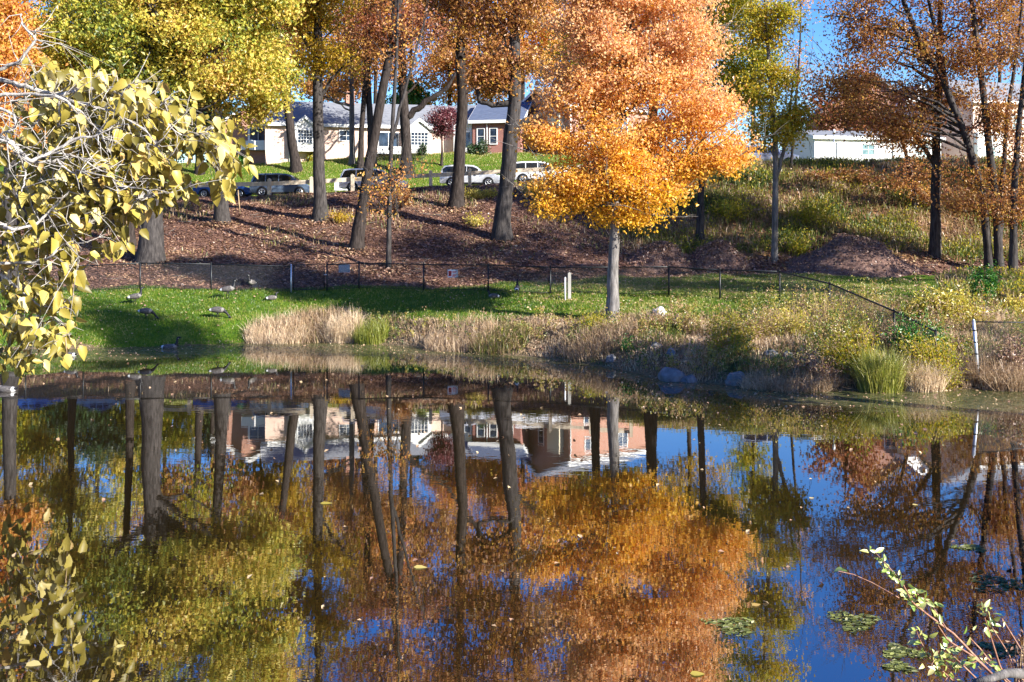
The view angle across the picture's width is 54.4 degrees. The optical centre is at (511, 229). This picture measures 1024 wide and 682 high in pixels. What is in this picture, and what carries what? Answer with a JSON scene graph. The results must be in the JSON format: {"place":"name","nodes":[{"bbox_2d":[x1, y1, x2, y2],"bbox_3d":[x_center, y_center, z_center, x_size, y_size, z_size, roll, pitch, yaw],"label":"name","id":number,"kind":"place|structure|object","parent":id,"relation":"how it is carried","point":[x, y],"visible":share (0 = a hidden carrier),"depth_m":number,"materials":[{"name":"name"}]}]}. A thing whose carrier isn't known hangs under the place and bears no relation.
{"place":"outdoors","nodes":[
{"label":"outdoors","id":0,"kind":"place"},
{"bbox_2d":[0,342,1023,681],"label":"water","id":1,"kind":"structure","parent":0,"point":[90,582],"depth_m":17.04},
{"bbox_2d":[12,361,1011,630],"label":"open water specks","id":2,"kind":"object","parent":1,"relation":"on","point":[508,487],"visible":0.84,"depth_m":19.47,"materials":[{"name":"yellow plant"}]},
{"bbox_2d":[3,342,1023,437],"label":"floating leaves","id":3,"kind":"object","parent":1,"relation":"on","point":[755,393],"visible":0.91,"depth_m":32.82,"materials":[{"name":"yellow plant"}]},
{"bbox_2d":[701,616,754,636],"bbox_3d":[2.759,4.996,12.513,0.707,0.055,0.652,0,0,0],"label":"pond weed mat","id":4,"kind":"object","parent":1,"relation":"on","point":[726,625],"visible":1,"depth_m":12.57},
{"bbox_2d":[825,610,881,633],"bbox_3d":[4.299,4.998,12.698,0.627,0.056,0.772,0,0,38],"label":"pond weed mat","id":5,"kind":"object","parent":1,"relation":"on","point":[853,618],"visible":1,"depth_m":12.71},
{"bbox_2d":[882,659,917,673],"bbox_3d":[4.433,5.007,11.350,0.363,0.068,0.380,0,0,-33],"label":"pond weed mat","id":6,"kind":"object","parent":1,"relation":"on","point":[898,665],"visible":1,"depth_m":11.35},
{"bbox_2d":[882,642,925,657],"bbox_3d":[4.608,4.997,11.807,0.550,0.054,0.478,0,0,0],"label":"pond weed mat","id":7,"kind":"object","parent":1,"relation":"on","point":[901,651],"visible":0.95,"depth_m":11.76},
{"bbox_2d":[974,641,1018,657],"bbox_3d":[5.878,5.003,11.878,0.620,0.066,0.462,0,0,-15],"label":"pond weed mat","id":8,"kind":"object","parent":1,"relation":"on","point":[988,645],"visible":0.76,"depth_m":11.87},
{"bbox_2d":[969,570,1023,593],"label":"pond weed mat","id":9,"kind":"object","parent":1,"relation":"on","point":[998,581],"visible":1,"depth_m":14.07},
{"bbox_2d":[0,153,1023,390],"bbox_3d":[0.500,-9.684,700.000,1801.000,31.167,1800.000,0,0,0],"label":"ground","id":10,"kind":"structure","parent":0,"point":[928,279],"depth_m":55.43,"materials":[{"name":"plant"}]},
{"bbox_2d":[0,0,67,281],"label":"orange tree","id":11,"kind":"object","parent":10,"relation":"on","point":[18,39],"visible":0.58,"depth_m":51.48,"materials":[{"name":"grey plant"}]},
{"bbox_2d":[0,7,257,384],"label":"catalpa tree","id":12,"kind":"object","parent":10,"relation":"on","point":[67,185],"visible":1,"depth_m":21.48,"materials":[{"name":"yellow plant"}]},
{"bbox_2d":[23,0,318,265],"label":"oak tree","id":13,"kind":"object","parent":10,"relation":"on","point":[172,38],"visible":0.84,"depth_m":54.98,"materials":[{"name":"yellow plant"}]},
{"bbox_2d":[210,105,264,163],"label":"brick house","id":14,"kind":"structure","parent":10,"relation":"on","point":[257,153],"depth_m":92.41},
{"bbox_2d":[207,0,293,224],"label":"oak tree","id":15,"kind":"object","parent":10,"relation":"on","point":[221,213],"visible":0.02,"depth_m":63.76,"materials":[{"name":"yellow plant"}]},
{"bbox_2d":[235,308,320,344],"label":"grass clump","id":16,"kind":"object","parent":10,"relation":"on","point":[254,335],"visible":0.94,"depth_m":44.20,"materials":[{"name":"plant"}]},
{"bbox_2d":[235,2,338,94],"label":"tree","id":17,"kind":"object","parent":10,"relation":"on","point":[308,39],"visible":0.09,"depth_m":109.08,"materials":[{"name":"orange plant"}]},
{"bbox_2d":[264,5,310,172],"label":"oak tree","id":18,"kind":"object","parent":10,"relation":"on","point":[295,163],"visible":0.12,"depth_m":88.46,"materials":[{"name":"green plant"}]},
{"bbox_2d":[278,301,363,342],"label":"grass clump","id":19,"kind":"object","parent":10,"relation":"on","point":[308,315],"visible":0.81,"depth_m":45.01,"materials":[{"name":"plant"}]},
{"bbox_2d":[271,0,373,222],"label":"oak tree","id":20,"kind":"object","parent":10,"relation":"on","point":[318,64],"visible":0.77,"depth_m":63.63,"materials":[{"name":"orange plant"}]},
{"bbox_2d":[36,177,626,264],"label":"slope weeds","id":21,"kind":"object","parent":10,"relation":"on","point":[298,197],"visible":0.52,"depth_m":65.39,"materials":[{"name":"plant"}]},
{"bbox_2d":[292,42,373,102],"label":"tree","id":22,"kind":"object","parent":10,"relation":"on","point":[358,92],"visible":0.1,"depth_m":113.30,"materials":[{"name":"orange plant"}]},
{"bbox_2d":[84,151,583,194],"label":"lawn grass","id":23,"kind":"structure","parent":10,"relation":"on","point":[327,160],"depth_m":89.26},
{"bbox_2d":[312,308,374,342],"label":"grass clump","id":24,"kind":"object","parent":10,"relation":"on","point":[340,333],"visible":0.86,"depth_m":43.94,"materials":[{"name":"plant"}]},
{"bbox_2d":[298,1,391,164],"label":"slim tree","id":25,"kind":"object","parent":10,"relation":"on","point":[350,105],"visible":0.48,"depth_m":89.39,"materials":[{"name":"orange plant"}]},
{"bbox_2d":[264,91,453,164],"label":"house","id":26,"kind":"structure","parent":10,"relation":"on","point":[336,129],"depth_m":92.88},
{"bbox_2d":[336,0,389,167],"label":"slim tree","id":27,"kind":"object","parent":10,"relation":"on","point":[360,159],"visible":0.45,"depth_m":88.39,"materials":[{"name":"orange plant"}]},
{"bbox_2d":[332,0,394,165],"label":"slim tree","id":28,"kind":"object","parent":10,"relation":"on","point":[369,108],"visible":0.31,"depth_m":88.63,"materials":[{"name":"orange plant"}]},
{"bbox_2d":[348,313,397,344],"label":"grass clump","id":29,"kind":"object","parent":10,"relation":"on","point":[376,334],"visible":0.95,"depth_m":43.45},
{"bbox_2d":[322,0,429,103],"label":"tree","id":30,"kind":"object","parent":10,"relation":"on","point":[375,87],"visible":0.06,"depth_m":111.81,"materials":[{"name":"orange plant"}]},
{"bbox_2d":[187,162,590,194],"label":"timber rail fence","id":31,"kind":"object","parent":10,"relation":"on","point":[352,179],"visible":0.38,"depth_m":73.33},
{"bbox_2d":[326,0,455,250],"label":"leaning oak tree","id":32,"kind":"object","parent":10,"relation":"on","point":[357,238],"visible":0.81,"depth_m":57.65,"materials":[{"name":"orange plant"}]},
{"bbox_2d":[341,0,454,268],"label":"sapling tree","id":33,"kind":"object","parent":10,"relation":"on","point":[388,200],"visible":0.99,"depth_m":54.30,"materials":[{"name":"orange plant"}]},
{"bbox_2d":[385,78,436,104],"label":"tree","id":34,"kind":"object","parent":10,"relation":"on","point":[413,98],"visible":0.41,"depth_m":119.03,"materials":[{"name":"green plant"}]},
{"bbox_2d":[348,0,501,174],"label":"oak tree","id":35,"kind":"object","parent":10,"relation":"on","point":[406,115],"visible":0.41,"depth_m":86.34,"materials":[{"name":"orange plant"}]},
{"bbox_2d":[420,103,468,165],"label":"plum tree","id":36,"kind":"object","parent":10,"relation":"on","point":[443,121],"visible":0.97,"depth_m":87.56,"materials":[{"name":"red plant"}]},
{"bbox_2d":[411,37,483,105],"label":"tree","id":37,"kind":"object","parent":10,"relation":"on","point":[446,69],"visible":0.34,"depth_m":117.43,"materials":[{"name":"orange plant"}]},
{"bbox_2d":[414,310,502,351],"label":"grass clump","id":38,"kind":"object","parent":10,"relation":"on","point":[435,340],"visible":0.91,"depth_m":41.47,"materials":[{"name":"plant"}]},
{"bbox_2d":[402,0,520,209],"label":"oak tree","id":39,"kind":"object","parent":10,"relation":"on","point":[456,196],"visible":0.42,"depth_m":65.64,"materials":[{"name":"orange plant"}]},
{"bbox_2d":[0,272,936,347],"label":"lawn leaves","id":40,"kind":"object","parent":10,"relation":"on","point":[592,293],"visible":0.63,"depth_m":46.92,"materials":[{"name":"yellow plant"}]},
{"bbox_2d":[0,261,936,352],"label":"chain link fence","id":41,"kind":"object","parent":10,"relation":"on","point":[829,283],"visible":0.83,"depth_m":47.51,"materials":[{"name":"black metal"}]},
{"bbox_2d":[293,263,326,289],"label":"fence gate","id":42,"kind":"structure","parent":41,"relation":"attached to","point":[324,274],"depth_m":49.00,"materials":[{"name":"black metal"}]},
{"bbox_2d":[0,272,946,348],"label":"lawn grass","id":43,"kind":"structure","parent":10,"relation":"on","point":[647,302],"depth_m":46.56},
{"bbox_2d":[450,30,508,103],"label":"tree","id":44,"kind":"object","parent":10,"relation":"on","point":[489,96],"visible":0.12,"depth_m":111.59,"materials":[{"name":"orange plant"}]},
{"bbox_2d":[464,185,496,199],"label":"shrub","id":45,"kind":"object","parent":10,"relation":"on","point":[474,192],"visible":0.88,"depth_m":68.13,"materials":[{"name":"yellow plant"}]},
{"bbox_2d":[442,101,531,152],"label":"brick house","id":46,"kind":"structure","parent":10,"relation":"on","point":[485,122],"depth_m":93.50,"materials":[{"name":"brick"}]},
{"bbox_2d":[458,321,537,354],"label":"grass clump","id":47,"kind":"object","parent":10,"relation":"on","point":[504,336],"visible":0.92,"depth_m":40.33,"materials":[{"name":"plant"}]},
{"bbox_2d":[432,0,578,243],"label":"oak tree","id":48,"kind":"object","parent":10,"relation":"on","point":[490,71],"visible":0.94,"depth_m":59.58,"materials":[{"name":"orange plant"}]},
{"bbox_2d":[0,304,1012,384],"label":"bank leaves","id":49,"kind":"object","parent":10,"relation":"on","point":[640,343],"visible":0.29,"depth_m":37.27,"materials":[{"name":"orange plant"}]},
{"bbox_2d":[0,160,1023,289],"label":"fallen leaves","id":50,"kind":"object","parent":10,"relation":"on","point":[250,260],"depth_m":59.12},
{"bbox_2d":[471,0,571,100],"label":"tree","id":51,"kind":"object","parent":10,"relation":"on","point":[541,36],"visible":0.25,"depth_m":107.11,"materials":[{"name":"orange plant"}]},
{"bbox_2d":[119,204,971,276],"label":"drifted leaves","id":52,"kind":"object","parent":10,"relation":"on","point":[452,210],"visible":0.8,"depth_m":57.83,"materials":[{"name":"brown plant"}]},
{"bbox_2d":[521,86,647,154],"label":"brick house","id":53,"kind":"structure","parent":10,"relation":"on","point":[528,98],"depth_m":94.59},
{"bbox_2d":[542,313,649,362],"bbox_3d":[3.560,4.152,38.074,5.758,1.794,4.728,0,0,0],"label":"grass clump","id":54,"kind":"object","parent":10,"relation":"on","point":[592,344],"visible":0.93,"depth_m":37.70,"materials":[{"name":"plant"}]},
{"bbox_2d":[487,0,789,320],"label":"maple tree","id":55,"kind":"object","parent":10,"relation":"on","point":[634,167],"visible":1,"depth_m":40.38,"materials":[{"name":"orange plant"}]},
{"bbox_2d":[619,240,696,273],"bbox_3d":[8.566,1.644,56.823,4.983,2.055,3.701,0,0,0],"label":"leaf mound","id":56,"kind":"object","parent":10,"relation":"on","point":[660,253],"visible":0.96,"depth_m":56.26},
{"bbox_2d":[322,271,1023,383],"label":"bank weeds","id":57,"kind":"object","parent":10,"relation":"on","point":[690,315],"visible":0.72,"depth_m":36.17,"materials":[{"name":"green plant"}]},
{"bbox_2d":[658,367,687,381],"bbox_3d":[5.341,4.879,32.943,1.043,0.652,0.731,0,0,9],"label":"rock","id":58,"kind":"object","parent":10,"relation":"on","point":[667,374],"visible":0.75,"depth_m":32.69,"materials":[{"name":"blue stone"}]},
{"bbox_2d":[647,0,756,148],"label":"tree","id":59,"kind":"object","parent":10,"relation":"on","point":[738,42],"visible":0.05,"depth_m":108.60,"materials":[{"name":"orange plant"}]},
{"bbox_2d":[688,239,753,271],"bbox_3d":[11.848,1.518,56.800,4.564,1.916,3.292,0,0,0],"label":"leaf mound","id":60,"kind":"object","parent":10,"relation":"on","point":[719,253],"visible":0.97,"depth_m":56.30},
{"bbox_2d":[677,0,783,241],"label":"green tree","id":61,"kind":"object","parent":10,"relation":"on","point":[736,67],"visible":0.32,"depth_m":60.19,"materials":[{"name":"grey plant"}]},
{"bbox_2d":[701,306,760,357],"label":"shrub","id":62,"kind":"object","parent":10,"relation":"on","point":[715,339],"visible":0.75,"depth_m":34.04,"materials":[{"name":"green plant"}]},
{"bbox_2d":[695,191,766,221],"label":"shrub","id":63,"kind":"object","parent":10,"relation":"on","point":[725,209],"visible":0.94,"depth_m":63.24,"materials":[{"name":"green plant"}]},
{"bbox_2d":[717,8,793,145],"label":"tree","id":64,"kind":"object","parent":10,"relation":"on","point":[754,61],"visible":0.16,"depth_m":114.61,"materials":[{"name":"green plant"}]},
{"bbox_2d":[733,369,792,390],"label":"grass clump","id":65,"kind":"object","parent":10,"relation":"on","point":[748,385],"visible":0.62,"depth_m":31.33,"materials":[{"name":"plant"}]},
{"bbox_2d":[721,0,826,261],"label":"slender tree","id":66,"kind":"object","parent":10,"relation":"on","point":[767,34],"visible":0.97,"depth_m":57.22,"materials":[{"name":"green plant"}]},
{"bbox_2d":[735,289,821,338],"bbox_3d":[9.593,3.190,35.584,3.127,2.127,1.904,0,0,0],"label":"shrub","id":67,"kind":"object","parent":10,"relation":"on","point":[789,327],"visible":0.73,"depth_m":35.53,"materials":[{"name":"yellow plant"}]},
{"bbox_2d":[783,229,817,256],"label":"shrub","id":68,"kind":"object","parent":10,"relation":"on","point":[800,247],"visible":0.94,"depth_m":57.91,"materials":[{"name":"yellow plant"}]},
{"bbox_2d":[776,0,826,167],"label":"slim tree","id":69,"kind":"object","parent":10,"relation":"on","point":[800,2],"visible":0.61,"depth_m":71.58,"materials":[{"name":"green plant"}]},
{"bbox_2d":[782,194,837,224],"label":"shrub","id":70,"kind":"object","parent":10,"relation":"on","point":[811,208],"visible":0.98,"depth_m":62.00,"materials":[{"name":"green plant"}]},
{"bbox_2d":[718,353,905,396],"bbox_3d":[9.309,4.589,31.550,5.895,1.278,5.755,0,0,0],"label":"grass clump","id":71,"kind":"object","parent":10,"relation":"on","point":[809,384],"visible":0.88,"depth_m":31.04,"materials":[{"name":"plant"}]},
{"bbox_2d":[601,154,1023,308],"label":"hillside weeds","id":72,"kind":"object","parent":10,"relation":"on","point":[884,236],"visible":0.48,"depth_m":62.73,"materials":[{"name":"plant"}]},
{"bbox_2d":[602,154,1023,305],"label":"hillside leaves","id":73,"kind":"object","parent":10,"relation":"on","point":[968,254],"visible":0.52,"depth_m":61.97,"materials":[{"name":"brown plant"}]},
{"bbox_2d":[793,343,849,387],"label":"shrub","id":74,"kind":"object","parent":10,"relation":"on","point":[811,362],"visible":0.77,"depth_m":31.31,"materials":[{"name":"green plant"}]},
{"bbox_2d":[801,285,869,327],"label":"shrub","id":75,"kind":"object","parent":10,"relation":"on","point":[824,307],"visible":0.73,"depth_m":36.16,"materials":[{"name":"yellow plant"}]},
{"bbox_2d":[796,163,889,184],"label":"shrub","id":76,"kind":"object","parent":10,"relation":"on","point":[862,176],"visible":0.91,"depth_m":68.02,"materials":[{"name":"orange plant"}]},
{"bbox_2d":[793,55,898,130],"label":"tree","id":77,"kind":"object","parent":10,"relation":"on","point":[830,126],"visible":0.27,"depth_m":93.62,"materials":[{"name":"orange plant"}]},
{"bbox_2d":[813,311,882,380],"bbox_3d":[10.685,3.782,31.751,2.198,2.344,1.489,0,0,0],"label":"shrub","id":78,"kind":"object","parent":10,"relation":"on","point":[857,341],"visible":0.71,"depth_m":31.61,"materials":[{"name":"yellow plant"}]},
{"bbox_2d":[784,233,922,277],"bbox_3d":[19.144,1.473,55.959,8.381,2.604,5.758,0,0,0],"label":"leaf mound","id":79,"kind":"object","parent":10,"relation":"on","point":[842,254],"visible":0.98,"depth_m":54.82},
{"bbox_2d":[780,130,945,161],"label":"white building","id":80,"kind":"structure","parent":10,"relation":"on","point":[820,145],"depth_m":86.72,"materials":[{"name":"paint"}]},
{"bbox_2d":[831,340,927,393],"bbox_3d":[11.835,4.273,30.841,4.621,1.722,3.723,0,0,31],"label":"grass clump","id":81,"kind":"object","parent":10,"relation":"on","point":[885,377],"visible":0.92,"depth_m":30.54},
{"bbox_2d":[823,84,954,211],"bbox_3d":[24.279,-5.093,64.230,8.050,8.746,5.562,0,0,0],"label":"slim tree","id":82,"kind":"object","parent":10,"relation":"on","point":[910,163],"visible":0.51,"depth_m":63.95,"materials":[{"name":"orange plant"}]},
{"bbox_2d":[777,0,1023,270],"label":"leaning tree","id":83,"kind":"object","parent":10,"relation":"on","point":[848,85],"visible":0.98,"depth_m":55.93,"materials":[{"name":"orange plant"}]},
{"bbox_2d":[881,308,956,356],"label":"shrub","id":84,"kind":"object","parent":10,"relation":"on","point":[907,330],"visible":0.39,"depth_m":33.19,"materials":[{"name":"green plant"}]},
{"bbox_2d":[865,348,974,392],"bbox_3d":[12.762,4.419,30.781,4.038,1.380,4.147,0,0,38],"label":"grass clump","id":85,"kind":"object","parent":10,"relation":"on","point":[930,381],"visible":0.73,"depth_m":30.65,"materials":[{"name":"plant"}]},
{"bbox_2d":[832,0,1009,259],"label":"oak tree","id":86,"kind":"object","parent":10,"relation":"on","point":[935,239],"visible":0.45,"depth_m":57.91,"materials":[{"name":"orange plant"}]},
{"bbox_2d":[834,546,1020,681],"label":"rose bush","id":87,"kind":"object","parent":10,"relation":"on","point":[921,606],"visible":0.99,"depth_m":6.98,"materials":[{"name":"green plant"}]},
{"bbox_2d":[891,322,972,389],"bbox_3d":[13.066,4.056,31.226,2.467,2.270,1.568,0,0,-12],"label":"shrub","id":88,"kind":"object","parent":10,"relation":"on","point":[922,348],"visible":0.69,"depth_m":31.03,"materials":[{"name":"yellow plant"}]},
{"bbox_2d":[900,177,976,211],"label":"shrub","id":89,"kind":"object","parent":10,"relation":"on","point":[925,196],"visible":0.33,"depth_m":63.97,"materials":[{"name":"orange plant"}]},
{"bbox_2d":[894,284,996,323],"bbox_3d":[16.431,3.030,37.948,3.752,1.876,2.318,0,0,0],"label":"shrub","id":90,"kind":"object","parent":10,"relation":"on","point":[943,297],"visible":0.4,"depth_m":37.72,"materials":[{"name":"yellow plant"}]},
{"bbox_2d":[895,0,1023,270],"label":"tree","id":91,"kind":"object","parent":10,"relation":"on","point":[991,179],"visible":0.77,"depth_m":55.78,"materials":[{"name":"orange plant"}]},
{"bbox_2d":[923,80,1023,161],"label":"brick house","id":92,"kind":"structure","parent":10,"relation":"on","point":[953,151],"depth_m":92.09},
{"bbox_2d":[930,0,1023,272],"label":"tree","id":93,"kind":"object","parent":10,"relation":"on","point":[1013,211],"visible":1,"depth_m":52.37,"materials":[{"name":"orange plant"}]},
{"bbox_2d":[960,259,1002,301],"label":"shrub","id":94,"kind":"object","parent":10,"relation":"on","point":[991,279],"visible":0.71,"depth_m":41.50,"materials":[{"name":"green plant"}]},
{"bbox_2d":[951,339,1023,391],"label":"grass clump","id":95,"kind":"object","parent":10,"relation":"on","point":[999,379],"visible":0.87,"depth_m":31.09,"materials":[{"name":"plant"}]},
{"bbox_2d":[959,0,1023,82],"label":"tree","id":96,"kind":"object","parent":10,"relation":"on","point":[1015,23],"visible":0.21,"depth_m":121.76,"materials":[{"name":"orange plant"}]},
{"bbox_2d":[972,319,1023,384],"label":"wire fence","id":97,"kind":"object","parent":10,"relation":"on","point":[976,347],"visible":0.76,"depth_m":31.53,"materials":[{"name":"metal"}]},
{"bbox_2d":[972,668,1023,681],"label":"driftwood branch","id":98,"kind":"object","parent":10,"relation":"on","point":[1017,673],"visible":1,"depth_m":6.65,"materials":[{"name":"grey wood"}]},
{"bbox_2d":[986,327,1023,376],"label":"shrub","id":99,"kind":"object","parent":10,"relation":"on","point":[1013,352],"visible":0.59,"depth_m":31.50,"materials":[{"name":"brown plant"}]},
{"bbox_2d":[991,291,1023,315],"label":"shrub","id":100,"kind":"object","parent":10,"relation":"on","point":[1018,303],"visible":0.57,"depth_m":39.42,"materials":[{"name":"yellow plant"}]},
{"bbox_2d":[1,295,1023,388],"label":"bank grass","id":101,"kind":"structure","parent":0,"point":[785,340],"depth_m":36.43,"materials":[{"name":"plant"}]},
{"bbox_2d":[18,0,1023,162],"label":"sky","id":102,"kind":"structure","parent":0,"point":[818,27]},
{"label":"road","id":103,"kind":"structure","parent":0,"visible":0},
{"bbox_2d":[193,182,256,196],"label":"sedan","id":104,"kind":"object","parent":103,"relation":"on","point":[205,191],"visible":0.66,"depth_m":75.30,"materials":[{"name":"blue paint"}]},
{"bbox_2d":[250,173,309,195],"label":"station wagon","id":105,"kind":"object","parent":103,"relation":"on","point":[275,189],"visible":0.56,"depth_m":74.87,"materials":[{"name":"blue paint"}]},
{"bbox_2d":[339,168,408,190],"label":"minivan","id":106,"kind":"object","parent":103,"relation":"on","point":[347,173],"visible":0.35,"depth_m":75.09,"materials":[{"name":"white paint"}]},
{"bbox_2d":[439,165,499,185],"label":"suv","id":107,"kind":"object","parent":103,"relation":"on","point":[485,179],"visible":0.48,"depth_m":75.39,"materials":[{"name":"silver paint"}]},
{"bbox_2d":[514,161,565,180],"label":"suv","id":108,"kind":"object","parent":103,"relation":"on","point":[524,164],"visible":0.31,"depth_m":76.12,"materials":[{"name":"white paint"}]},
{"bbox_2d":[745,145,798,162],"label":"suv","id":109,"kind":"object","parent":103,"relation":"on","point":[765,156],"visible":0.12,"depth_m":77.09,"materials":[{"name":"silver paint"}]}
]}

